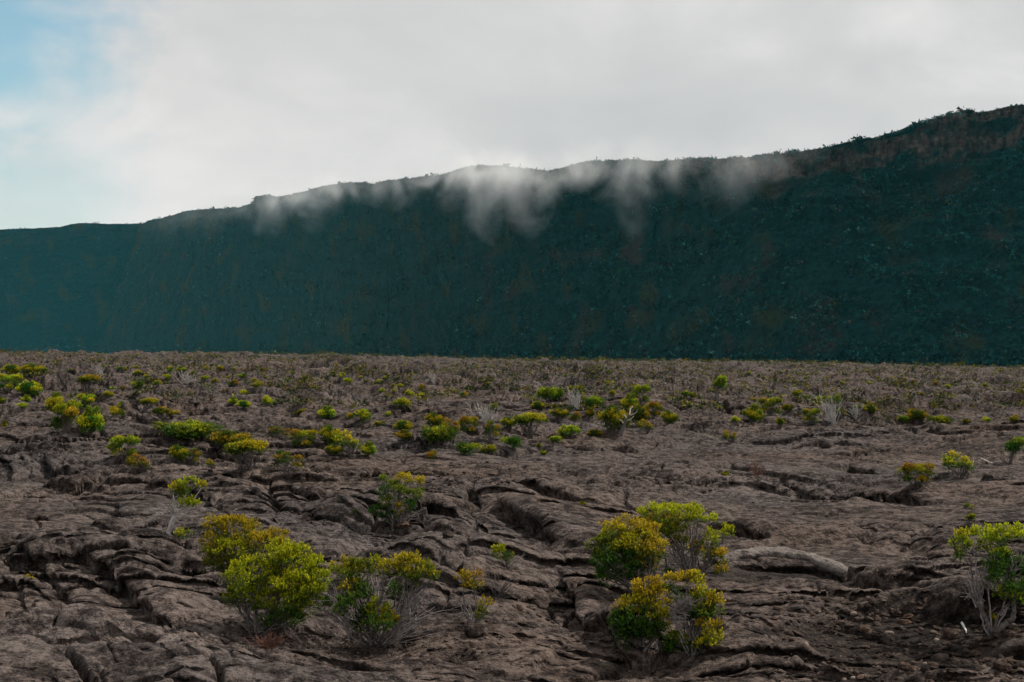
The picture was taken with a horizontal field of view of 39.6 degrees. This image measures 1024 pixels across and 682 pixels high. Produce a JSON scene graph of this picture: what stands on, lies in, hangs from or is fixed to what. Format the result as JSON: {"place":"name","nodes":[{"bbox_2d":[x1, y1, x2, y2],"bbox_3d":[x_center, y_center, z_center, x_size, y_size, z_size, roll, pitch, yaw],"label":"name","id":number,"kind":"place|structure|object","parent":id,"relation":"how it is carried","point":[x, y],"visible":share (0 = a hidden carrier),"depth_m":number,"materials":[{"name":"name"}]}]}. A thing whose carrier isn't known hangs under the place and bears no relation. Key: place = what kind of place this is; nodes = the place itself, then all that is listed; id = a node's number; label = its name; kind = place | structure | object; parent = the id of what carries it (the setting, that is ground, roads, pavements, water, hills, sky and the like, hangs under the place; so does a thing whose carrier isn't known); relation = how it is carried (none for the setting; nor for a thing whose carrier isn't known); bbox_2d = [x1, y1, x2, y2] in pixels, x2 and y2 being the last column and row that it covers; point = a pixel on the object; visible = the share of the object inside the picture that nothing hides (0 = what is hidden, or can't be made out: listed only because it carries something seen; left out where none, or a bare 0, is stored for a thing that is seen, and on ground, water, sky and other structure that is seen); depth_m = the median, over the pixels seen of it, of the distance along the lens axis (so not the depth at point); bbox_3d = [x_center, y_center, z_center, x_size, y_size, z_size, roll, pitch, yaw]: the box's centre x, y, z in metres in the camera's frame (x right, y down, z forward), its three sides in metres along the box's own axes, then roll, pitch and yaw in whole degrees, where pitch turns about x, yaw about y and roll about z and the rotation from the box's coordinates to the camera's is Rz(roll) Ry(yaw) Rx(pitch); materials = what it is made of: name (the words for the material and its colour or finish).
{"place":"outdoors","nodes":[
{"label":"outdoors","id":0,"kind":"place"},
{"bbox_2d":[0,208,224,352],"bbox_3d":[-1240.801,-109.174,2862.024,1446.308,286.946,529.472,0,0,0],"label":"cliff","id":1,"kind":"structure","parent":0,"point":[70,308],"depth_m":2771.99,"materials":[{"name":"teal plant"}]},
{"bbox_2d":[0,349,1023,681],"bbox_3d":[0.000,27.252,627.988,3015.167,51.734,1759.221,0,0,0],"label":"ground","id":2,"kind":"structure","parent":0,"point":[146,585],"depth_m":24.39,"materials":[{"name":"brown stone"}]},
{"bbox_2d":[0,373,22,392],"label":"shrub","id":3,"kind":"object","parent":2,"relation":"on","point":[12,380],"visible":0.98,"depth_m":68.45,"materials":[{"name":"green plant"}]},
{"bbox_2d":[1,363,21,374],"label":"shrub","id":4,"kind":"object","parent":2,"relation":"on","point":[8,366],"visible":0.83,"depth_m":106.87,"materials":[{"name":"green plant"}]},
{"bbox_2d":[15,379,42,396],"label":"shrub","id":5,"kind":"object","parent":2,"relation":"on","point":[32,387],"visible":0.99,"depth_m":65.41,"materials":[{"name":"green plant"}]},
{"bbox_2d":[19,363,47,376],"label":"shrub","id":6,"kind":"object","parent":2,"relation":"on","point":[26,368],"visible":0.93,"depth_m":105.26,"materials":[{"name":"green plant"}]},
{"bbox_2d":[46,391,65,405],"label":"shrub","id":7,"kind":"object","parent":2,"relation":"on","point":[55,395],"visible":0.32,"depth_m":55.02,"materials":[{"name":"green plant"}]},
{"bbox_2d":[44,397,83,433],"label":"shrub","id":8,"kind":"object","parent":2,"relation":"on","point":[69,408],"visible":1,"depth_m":36.98,"materials":[{"name":"green plant"}]},
{"bbox_2d":[76,393,94,407],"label":"shrub","id":9,"kind":"object","parent":2,"relation":"on","point":[88,399],"visible":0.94,"depth_m":54.83,"materials":[{"name":"green plant"}]},
{"bbox_2d":[75,373,103,391],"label":"shrub","id":10,"kind":"object","parent":2,"relation":"on","point":[87,378],"visible":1,"depth_m":72.87,"materials":[{"name":"green plant"}]},
{"bbox_2d":[75,405,105,433],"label":"shrub","id":11,"kind":"object","parent":2,"relation":"on","point":[88,419],"visible":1,"depth_m":37.23,"materials":[{"name":"green plant"}]},
{"bbox_2d":[109,406,125,417],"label":"bush","id":12,"kind":"object","parent":2,"relation":"on","point":[115,410],"visible":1,"depth_m":49.34,"materials":[{"name":"green plant"}]},
{"bbox_2d":[106,434,140,461],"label":"shrub","id":13,"kind":"object","parent":2,"relation":"on","point":[118,440],"visible":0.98,"depth_m":34.67,"materials":[{"name":"green plant"}]},
{"bbox_2d":[126,452,154,473],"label":"shrub","id":14,"kind":"object","parent":2,"relation":"on","point":[143,462],"visible":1,"depth_m":29.53,"materials":[{"name":"green plant"}]},
{"bbox_2d":[139,397,157,409],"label":"shrub","id":15,"kind":"object","parent":2,"relation":"on","point":[146,401],"visible":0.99,"depth_m":58.09,"materials":[{"name":"green plant"}]},
{"bbox_2d":[151,406,180,421],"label":"shrub","id":16,"kind":"object","parent":2,"relation":"on","point":[158,411],"visible":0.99,"depth_m":48.09,"materials":[{"name":"green plant"}]},
{"bbox_2d":[168,444,191,462],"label":"shrub","id":17,"kind":"object","parent":2,"relation":"on","point":[179,453],"visible":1,"depth_m":34.36,"materials":[{"name":"green plant"}]},
{"bbox_2d":[173,527,192,546],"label":"shrub","id":18,"kind":"object","parent":2,"relation":"on","point":[179,531],"visible":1,"depth_m":19.28,"materials":[{"name":"green plant"}]},
{"bbox_2d":[174,368,197,383],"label":"shrub","id":19,"kind":"object","parent":2,"relation":"on","point":[191,373],"visible":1,"depth_m":83.82,"materials":[{"name":"grey plant"}]},
{"bbox_2d":[166,475,207,533],"bbox_3d":[-4.462,2.258,19.518,0.592,0.869,0.396,0,0,0],"label":"tree","id":20,"kind":"object","parent":2,"relation":"on","point":[188,500],"visible":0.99,"depth_m":19.49,"materials":[{"name":"green plant"}]},
{"bbox_2d":[151,417,225,440],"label":"shrub","id":21,"kind":"object","parent":2,"relation":"on","point":[188,429],"visible":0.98,"depth_m":37.58,"materials":[{"name":"green plant"}]},
{"bbox_2d":[188,447,202,465],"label":"shrub","id":22,"kind":"object","parent":2,"relation":"on","point":[195,453],"visible":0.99,"depth_m":34.43,"materials":[{"name":"green plant"}]},
{"bbox_2d":[208,428,254,447],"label":"shrub","id":23,"kind":"object","parent":2,"relation":"on","point":[222,436],"visible":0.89,"depth_m":36.77,"materials":[{"name":"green plant"}]},
{"bbox_2d":[221,438,268,469],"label":"shrub","id":24,"kind":"object","parent":2,"relation":"on","point":[244,446],"visible":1,"depth_m":28.02,"materials":[{"name":"green plant"}]},
{"bbox_2d":[197,512,294,599],"bbox_3d":[-3.209,2.650,17.189,1.195,1.149,0.830,0,0,0],"label":"shrub","id":25,"kind":"object","parent":2,"relation":"on","point":[232,540],"visible":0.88,"depth_m":17.13,"materials":[{"name":"green plant"}]},
{"bbox_2d":[244,629,288,649],"bbox_3d":[-2.451,2.976,14.106,0.494,0.272,0.316,0,0,0],"label":"dead brushwood","id":26,"kind":"object","parent":2,"relation":"on","point":[264,643],"visible":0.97,"depth_m":14.06,"materials":[{"name":"brown plant"}]},
{"bbox_2d":[218,537,333,637],"bbox_3d":[-2.502,2.646,15.194,1.229,1.124,0.842,0,0,0],"label":"shrub","id":27,"kind":"object","parent":2,"relation":"on","point":[306,586],"visible":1,"depth_m":15.12,"materials":[{"name":"green plant"}]},
{"bbox_2d":[265,425,289,438],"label":"shrub","id":28,"kind":"object","parent":2,"relation":"on","point":[273,430],"visible":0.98,"depth_m":39.59,"materials":[{"name":"green plant"}]},
{"bbox_2d":[271,449,304,471],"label":"shrub","id":29,"kind":"object","parent":2,"relation":"on","point":[283,458],"visible":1,"depth_m":28.25,"materials":[{"name":"green plant"}]},
{"bbox_2d":[289,428,317,448],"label":"shrub","id":30,"kind":"object","parent":2,"relation":"on","point":[308,434],"visible":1,"depth_m":39.07,"materials":[{"name":"green plant"}]},
{"bbox_2d":[316,405,336,418],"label":"shrub","id":31,"kind":"object","parent":2,"relation":"on","point":[326,412],"visible":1,"depth_m":53.97,"materials":[{"name":"green plant"}]},
{"bbox_2d":[318,424,343,444],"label":"shrub","id":32,"kind":"object","parent":2,"relation":"on","point":[328,432],"visible":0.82,"depth_m":39.24,"materials":[{"name":"green plant"}]},
{"bbox_2d":[324,443,342,454],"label":"shrub","id":33,"kind":"object","parent":2,"relation":"on","point":[334,449],"visible":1,"depth_m":34.35,"materials":[{"name":"green plant"}]},
{"bbox_2d":[333,429,360,455],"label":"shrub","id":34,"kind":"object","parent":2,"relation":"on","point":[349,441],"visible":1,"depth_m":34.49,"materials":[{"name":"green plant"}]},
{"bbox_2d":[355,408,372,422],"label":"bush","id":35,"kind":"object","parent":2,"relation":"on","point":[365,414],"visible":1,"depth_m":53.10,"materials":[{"name":"green plant"}]},
{"bbox_2d":[359,441,377,455],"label":"shrub","id":36,"kind":"object","parent":2,"relation":"on","point":[368,448],"visible":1,"depth_m":34.58,"materials":[{"name":"green plant"}]},
{"bbox_2d":[312,550,459,647],"bbox_3d":[-1.367,2.696,14.674,1.505,1.112,0.899,0,0,16],"label":"shrub","id":37,"kind":"object","parent":2,"relation":"on","point":[374,622],"visible":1,"depth_m":14.67,"materials":[{"name":"green plant"}]},
{"bbox_2d":[367,471,425,531],"bbox_3d":[-1.859,2.584,22.937,0.971,0.959,0.571,0,0,0],"label":"shrub","id":38,"kind":"object","parent":2,"relation":"on","point":[395,506],"visible":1,"depth_m":22.92,"materials":[{"name":"green plant"}]},
{"bbox_2d":[394,521,408,528],"bbox_3d":[-1.772,2.957,22.807,0.255,0.122,0.167,0,0,1],"label":"rock","id":39,"kind":"object","parent":2,"relation":"on","point":[401,525],"visible":1,"depth_m":22.77,"materials":[{"name":"stone"}]},
{"bbox_2d":[392,397,411,408],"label":"bush","id":40,"kind":"object","parent":2,"relation":"on","point":[403,402],"visible":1,"depth_m":54.14,"materials":[{"name":"green plant"}]},
{"bbox_2d":[392,429,412,439],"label":"shrub","id":41,"kind":"object","parent":2,"relation":"on","point":[402,434],"visible":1,"depth_m":40.11,"materials":[{"name":"green plant"}]},
{"bbox_2d":[393,419,414,431],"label":"shrub","id":42,"kind":"object","parent":2,"relation":"on","point":[401,424],"visible":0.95,"depth_m":47.69,"materials":[{"name":"green plant"}]},
{"bbox_2d":[402,628,425,641],"bbox_3d":[-1.020,3.055,14.768,0.235,0.146,0.198,0,0,17],"label":"rock","id":43,"kind":"object","parent":2,"relation":"on","point":[416,633],"visible":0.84,"depth_m":14.71,"materials":[{"name":"stone"}]},
{"bbox_2d":[423,411,443,427],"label":"shrub","id":44,"kind":"object","parent":2,"relation":"on","point":[433,418],"visible":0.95,"depth_m":48.15,"materials":[{"name":"green plant"}]},
{"bbox_2d":[420,423,458,443],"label":"shrub","id":45,"kind":"object","parent":2,"relation":"on","point":[433,433],"visible":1,"depth_m":39.32,"materials":[{"name":"green plant"}]},
{"bbox_2d":[440,417,465,438],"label":"shrub","id":46,"kind":"object","parent":2,"relation":"on","point":[445,422],"visible":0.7,"depth_m":39.81,"materials":[{"name":"green plant"}]},
{"bbox_2d":[455,441,481,455],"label":"bush","id":47,"kind":"object","parent":2,"relation":"on","point":[462,447],"visible":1,"depth_m":37.84,"materials":[{"name":"green plant"}]},
{"bbox_2d":[458,415,479,433],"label":"shrub","id":48,"kind":"object","parent":2,"relation":"on","point":[463,419],"visible":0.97,"depth_m":47.62,"materials":[{"name":"green plant"}]},
{"bbox_2d":[453,566,495,624],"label":"shrub","id":49,"kind":"object","parent":2,"relation":"on","point":[466,576],"visible":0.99,"depth_m":15.02,"materials":[{"name":"green plant"}]},
{"bbox_2d":[464,623,484,637],"bbox_3d":[-0.381,3.018,14.740,0.226,0.171,0.223,0,0,-11],"label":"rock","id":50,"kind":"object","parent":2,"relation":"on","point":[475,630],"visible":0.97,"depth_m":14.67,"materials":[{"name":"stone"}]},
{"bbox_2d":[466,400,501,424],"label":"shrub","id":51,"kind":"object","parent":2,"relation":"on","point":[487,416],"visible":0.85,"depth_m":48.75,"materials":[{"name":"grey plant"}]},
{"bbox_2d":[478,444,496,454],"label":"bush","id":52,"kind":"object","parent":2,"relation":"on","point":[488,448],"visible":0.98,"depth_m":38.51,"materials":[{"name":"green plant"}]},
{"bbox_2d":[484,419,500,441],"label":"shrub","id":53,"kind":"object","parent":2,"relation":"on","point":[489,428],"visible":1,"depth_m":39.35,"materials":[{"name":"green plant"}]},
{"bbox_2d":[480,570,517,597],"bbox_3d":[-0.186,2.958,17.344,0.474,0.419,0.448,0,0,-28],"label":"dead brushwood","id":54,"kind":"object","parent":2,"relation":"on","point":[498,594],"visible":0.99,"depth_m":17.29,"materials":[{"name":"plant"}]},
{"bbox_2d":[499,416,516,428],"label":"shrub","id":55,"kind":"object","parent":2,"relation":"on","point":[506,421],"visible":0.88,"depth_m":47.88,"materials":[{"name":"green plant"}]},
{"bbox_2d":[491,542,525,565],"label":"shrub","id":56,"kind":"object","parent":2,"relation":"on","point":[497,548],"visible":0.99,"depth_m":18.70,"materials":[{"name":"green plant"}]},
{"bbox_2d":[499,435,520,448],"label":"bush","id":57,"kind":"object","parent":2,"relation":"on","point":[514,442],"visible":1,"depth_m":38.94,"materials":[{"name":"green plant"}]},
{"bbox_2d":[0,348,1023,421],"bbox_3d":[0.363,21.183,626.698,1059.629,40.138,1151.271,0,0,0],"label":"distant scrub","id":58,"kind":"object","parent":2,"relation":"on","point":[279,401],"visible":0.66,"depth_m":94.77,"materials":[{"name":"brown plant"}]},
{"bbox_2d":[5,433,1023,681],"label":"rubble","id":59,"kind":"object","parent":2,"relation":"on","point":[939,655],"visible":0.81,"depth_m":15.04,"materials":[{"name":"stone"}]},
{"bbox_2d":[511,411,549,438],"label":"shrub","id":60,"kind":"object","parent":2,"relation":"on","point":[525,418],"visible":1,"depth_m":43.40,"materials":[{"name":"green plant"}]},
{"bbox_2d":[529,593,548,609],"bbox_3d":[0.322,3.238,17.634,0.300,0.197,0.248,0,0,-24],"label":"rock","id":61,"kind":"object","parent":2,"relation":"on","point":[540,601],"visible":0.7,"depth_m":17.58,"materials":[{"name":"stone"}]},
{"bbox_2d":[534,386,564,401],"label":"shrub","id":62,"kind":"object","parent":2,"relation":"on","point":[550,393],"visible":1,"depth_m":69.62,"materials":[{"name":"green plant"}]},
{"bbox_2d":[543,435,562,447],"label":"shrub","id":63,"kind":"object","parent":2,"relation":"on","point":[552,439],"visible":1,"depth_m":40.16,"materials":[{"name":"green plant"}]},
{"bbox_2d":[548,407,570,418],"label":"shrub","id":64,"kind":"object","parent":2,"relation":"on","point":[559,412],"visible":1,"depth_m":53.28,"materials":[{"name":"green plant"}]},
{"bbox_2d":[555,424,581,438],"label":"bush","id":65,"kind":"object","parent":2,"relation":"on","point":[567,429],"visible":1,"depth_m":44.12,"materials":[{"name":"green plant"}]},
{"bbox_2d":[565,383,582,410],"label":"shrub","id":66,"kind":"object","parent":2,"relation":"on","point":[573,399],"visible":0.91,"depth_m":63.29,"materials":[{"name":"grey plant"}]},
{"bbox_2d":[568,411,581,421],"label":"bush","id":67,"kind":"object","parent":2,"relation":"on","point":[576,414],"visible":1,"depth_m":51.81,"materials":[{"name":"green plant"}]},
{"bbox_2d":[581,394,605,407],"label":"shrub","id":68,"kind":"object","parent":2,"relation":"on","point":[590,401],"visible":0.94,"depth_m":62.88,"materials":[{"name":"green plant"}]},
{"bbox_2d":[587,429,603,436],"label":"shrub","id":69,"kind":"object","parent":2,"relation":"on","point":[595,432],"visible":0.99,"depth_m":44.52,"materials":[{"name":"green plant"}]},
{"bbox_2d":[595,403,630,434],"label":"shrub","id":70,"kind":"object","parent":2,"relation":"on","point":[612,414],"visible":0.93,"depth_m":44.73,"materials":[{"name":"green plant"}]},
{"bbox_2d":[584,513,669,592],"bbox_3d":[1.448,2.735,18.052,1.078,1.096,0.792,0,0,0],"label":"shrub","id":71,"kind":"object","parent":2,"relation":"on","point":[625,549],"visible":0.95,"depth_m":17.97,"materials":[{"name":"green plant"}]},
{"bbox_2d":[618,406,637,436],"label":"dead tree","id":72,"kind":"object","parent":2,"relation":"on","point":[623,427],"visible":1,"depth_m":44.30,"materials":[{"name":"grey wood"}]},
{"bbox_2d":[620,392,639,407],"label":"shrub","id":73,"kind":"object","parent":2,"relation":"on","point":[628,400],"visible":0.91,"depth_m":62.02,"materials":[{"name":"green plant"}]},
{"bbox_2d":[627,404,650,425],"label":"shrub","id":74,"kind":"object","parent":2,"relation":"on","point":[641,413],"visible":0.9,"depth_m":51.30,"materials":[{"name":"green plant"}]},
{"bbox_2d":[606,574,675,651],"bbox_3d":[1.309,2.783,14.446,0.729,0.872,0.556,0,0,0],"label":"shrub","id":75,"kind":"object","parent":2,"relation":"on","point":[631,623],"visible":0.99,"depth_m":14.40,"materials":[{"name":"green plant"}]},
{"bbox_2d":[631,384,650,404],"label":"shrub","id":76,"kind":"object","parent":2,"relation":"on","point":[638,389],"visible":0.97,"depth_m":62.53,"materials":[{"name":"green plant"}]},
{"bbox_2d":[636,419,653,433],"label":"shrub","id":77,"kind":"object","parent":2,"relation":"on","point":[641,425],"visible":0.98,"depth_m":45.78,"materials":[{"name":"green plant"}]},
{"bbox_2d":[644,401,663,418],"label":"shrub","id":78,"kind":"object","parent":2,"relation":"on","point":[657,409],"visible":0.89,"depth_m":54.76,"materials":[{"name":"green plant"}]},
{"bbox_2d":[660,409,678,424],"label":"shrub","id":79,"kind":"object","parent":2,"relation":"on","point":[668,416],"visible":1,"depth_m":50.92,"materials":[{"name":"green plant"}]},
{"bbox_2d":[636,500,735,580],"bbox_3d":[2.311,2.693,19.051,1.341,1.120,0.776,0,0,13],"label":"shrub","id":80,"kind":"object","parent":2,"relation":"on","point":[669,528],"visible":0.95,"depth_m":18.96,"materials":[{"name":"green plant"}]},
{"bbox_2d":[657,568,726,657],"bbox_3d":[1.839,2.770,14.347,0.749,0.945,0.491,0,0,20],"label":"shrub","id":81,"kind":"object","parent":2,"relation":"on","point":[685,611],"visible":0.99,"depth_m":14.33,"materials":[{"name":"green plant"}]},
{"bbox_2d":[707,374,727,400],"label":"shrub","id":82,"kind":"object","parent":2,"relation":"on","point":[720,381],"visible":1,"depth_m":71.54,"materials":[{"name":"green plant"}]},
{"bbox_2d":[722,429,736,443],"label":"shrub","id":83,"kind":"object","parent":2,"relation":"on","point":[726,435],"visible":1,"depth_m":44.24,"materials":[{"name":"green plant"}]},
{"bbox_2d":[741,403,764,422],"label":"shrub","id":84,"kind":"object","parent":2,"relation":"on","point":[754,413],"visible":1,"depth_m":52.95,"materials":[{"name":"green plant"}]},
{"bbox_2d":[748,458,767,475],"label":"dry tuft","id":85,"kind":"object","parent":2,"relation":"on","point":[755,469],"visible":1,"depth_m":32.98,"materials":[{"name":"brown plant"}]},
{"bbox_2d":[758,396,783,415],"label":"shrub","id":86,"kind":"object","parent":2,"relation":"on","point":[764,404],"visible":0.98,"depth_m":54.16,"materials":[{"name":"green plant"}]},
{"bbox_2d":[710,546,847,573],"bbox_3d":[4.029,3.103,20.012,2.162,0.246,1.254,0,0,30],"label":"lava roll","id":87,"kind":"object","parent":2,"relation":"on","point":[755,553],"visible":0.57,"depth_m":20.30,"materials":[{"name":"grey stone"}]},
{"bbox_2d":[802,407,820,424],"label":"shrub","id":88,"kind":"object","parent":2,"relation":"on","point":[814,411],"visible":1,"depth_m":47.84,"materials":[{"name":"green plant"}]},
{"bbox_2d":[813,391,842,423],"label":"shrub","id":89,"kind":"object","parent":2,"relation":"on","point":[830,413],"visible":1,"depth_m":52.63,"materials":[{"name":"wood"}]},
{"bbox_2d":[846,403,861,419],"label":"tree","id":90,"kind":"object","parent":2,"relation":"on","point":[855,416],"visible":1,"depth_m":59.79,"materials":[{"name":"plant"}]},
{"bbox_2d":[858,625,872,632],"bbox_3d":[3.826,3.116,15.379,0.164,0.092,0.151,0,0,4],"label":"rock","id":91,"kind":"object","parent":2,"relation":"on","point":[864,628],"visible":1,"depth_m":15.33,"materials":[{"name":"stone"}]},
{"bbox_2d":[896,462,935,485],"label":"shrub","id":92,"kind":"object","parent":2,"relation":"on","point":[909,469],"visible":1,"depth_m":28.96,"materials":[{"name":"green plant"}]},
{"bbox_2d":[905,409,928,420],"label":"shrub","id":93,"kind":"object","parent":2,"relation":"on","point":[917,414],"visible":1,"depth_m":59.71,"materials":[{"name":"green plant"}]},
{"bbox_2d":[925,414,953,423],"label":"shrub","id":94,"kind":"object","parent":2,"relation":"on","point":[943,419],"visible":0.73,"depth_m":59.20,"materials":[{"name":"green plant"}]},
{"bbox_2d":[943,628,957,638],"bbox_3d":[4.646,3.099,15.068,0.147,0.126,0.157,0,0,-16],"label":"rock","id":95,"kind":"object","parent":2,"relation":"on","point":[950,633],"visible":1,"depth_m":15.02,"materials":[{"name":"stone"}]},
{"bbox_2d":[940,450,981,478],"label":"shrub","id":96,"kind":"object","parent":2,"relation":"on","point":[964,462],"visible":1,"depth_m":32.17,"materials":[{"name":"green plant"}]},
{"bbox_2d":[947,520,1023,634],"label":"shrub","id":97,"kind":"object","parent":2,"relation":"on","point":[1014,566],"visible":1,"depth_m":14.88,"materials":[{"name":"green plant"}]},
{"bbox_2d":[993,660,1011,671],"bbox_3d":[4.385,2.910,12.718,0.179,0.102,0.162,0,0,-22],"label":"rock","id":98,"kind":"object","parent":2,"relation":"on","point":[1000,666],"visible":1,"depth_m":12.65,"materials":[{"name":"stone"}]},
{"bbox_2d":[1003,629,1017,637],"bbox_3d":[5.167,3.031,14.729,0.171,0.088,0.120,0,0,-18],"label":"rock","id":99,"kind":"object","parent":2,"relation":"on","point":[1007,633],"visible":1,"depth_m":14.69,"materials":[{"name":"stone"}]},
{"bbox_2d":[999,436,1023,463],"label":"shrub","id":100,"kind":"object","parent":2,"relation":"on","point":[1014,445],"visible":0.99,"depth_m":37.79,"materials":[{"name":"green plant"}]},
{"bbox_2d":[0,0,1023,229],"label":"sky","id":101,"kind":"structure","parent":0,"point":[112,111],"materials":[{"name":"white"}]},
{"bbox_2d":[96,105,1023,367],"bbox_3d":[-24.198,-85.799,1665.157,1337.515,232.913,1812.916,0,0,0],"label":"cliff","id":102,"kind":"structure","parent":0,"point":[951,136],"depth_m":1091.44,"materials":[{"name":"green plant"}]},
{"bbox_2d":[0,104,1023,367],"bbox_3d":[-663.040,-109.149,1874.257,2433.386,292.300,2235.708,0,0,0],"label":"cliff scrub","id":103,"kind":"object","parent":102,"relation":"on","point":[952,206],"visible":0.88,"depth_m":966.74,"materials":[{"name":"green plant"}]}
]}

